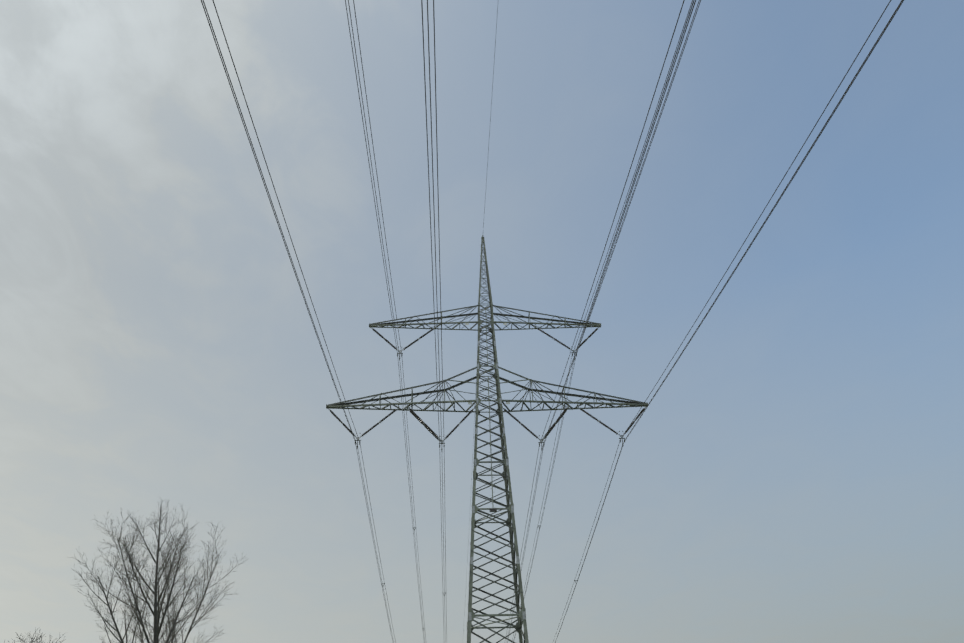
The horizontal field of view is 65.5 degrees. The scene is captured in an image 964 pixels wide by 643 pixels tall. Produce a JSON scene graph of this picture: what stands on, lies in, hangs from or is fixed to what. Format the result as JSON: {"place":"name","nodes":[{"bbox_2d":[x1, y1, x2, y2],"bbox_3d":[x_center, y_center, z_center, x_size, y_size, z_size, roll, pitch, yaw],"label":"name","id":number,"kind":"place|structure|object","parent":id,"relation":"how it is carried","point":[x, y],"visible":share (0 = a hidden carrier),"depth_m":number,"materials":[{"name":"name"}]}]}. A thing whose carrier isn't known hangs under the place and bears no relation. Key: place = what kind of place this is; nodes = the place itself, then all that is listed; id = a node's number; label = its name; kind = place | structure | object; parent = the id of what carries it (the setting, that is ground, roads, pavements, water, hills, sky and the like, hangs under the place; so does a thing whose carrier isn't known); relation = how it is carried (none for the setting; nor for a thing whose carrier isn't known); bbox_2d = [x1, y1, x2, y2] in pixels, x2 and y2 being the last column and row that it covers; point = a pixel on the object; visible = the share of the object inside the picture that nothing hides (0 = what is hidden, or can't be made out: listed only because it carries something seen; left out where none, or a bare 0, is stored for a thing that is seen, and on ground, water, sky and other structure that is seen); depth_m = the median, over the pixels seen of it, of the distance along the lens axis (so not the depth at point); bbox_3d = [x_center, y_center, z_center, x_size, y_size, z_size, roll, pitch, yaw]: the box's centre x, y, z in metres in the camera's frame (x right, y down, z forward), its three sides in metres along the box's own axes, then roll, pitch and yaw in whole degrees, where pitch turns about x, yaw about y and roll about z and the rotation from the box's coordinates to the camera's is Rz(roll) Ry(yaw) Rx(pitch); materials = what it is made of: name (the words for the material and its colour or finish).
{"place":"outdoors","nodes":[
{"label":"outdoors","id":0,"kind":"place"},
{"bbox_2d":[0,0,963,642],"label":"sky","id":1,"kind":"structure","parent":0,"point":[796,475],"materials":[{"name":"blue"}]},
{"label":"field","id":2,"kind":"structure","parent":0,"visible":0},
{"bbox_2d":[4,629,45,642],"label":"bare tree","id":3,"kind":"object","parent":2,"relation":"on","point":[32,641],"visible":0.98,"depth_m":49.95,"materials":[{"name":"brown plant"}]},
{"bbox_2d":[37,632,66,642],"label":"bare tree","id":4,"kind":"object","parent":2,"relation":"on","point":[50,640],"visible":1,"depth_m":43.67,"materials":[{"name":"brown plant"}]},
{"bbox_2d":[70,497,243,642],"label":"bare tree","id":5,"kind":"object","parent":2,"relation":"on","point":[156,613],"visible":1,"depth_m":39.67,"materials":[{"name":"brown plant"}]},
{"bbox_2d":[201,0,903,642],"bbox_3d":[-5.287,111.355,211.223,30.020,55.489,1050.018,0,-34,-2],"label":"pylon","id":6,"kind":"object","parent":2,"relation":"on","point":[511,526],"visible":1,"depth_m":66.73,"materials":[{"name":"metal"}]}
]}

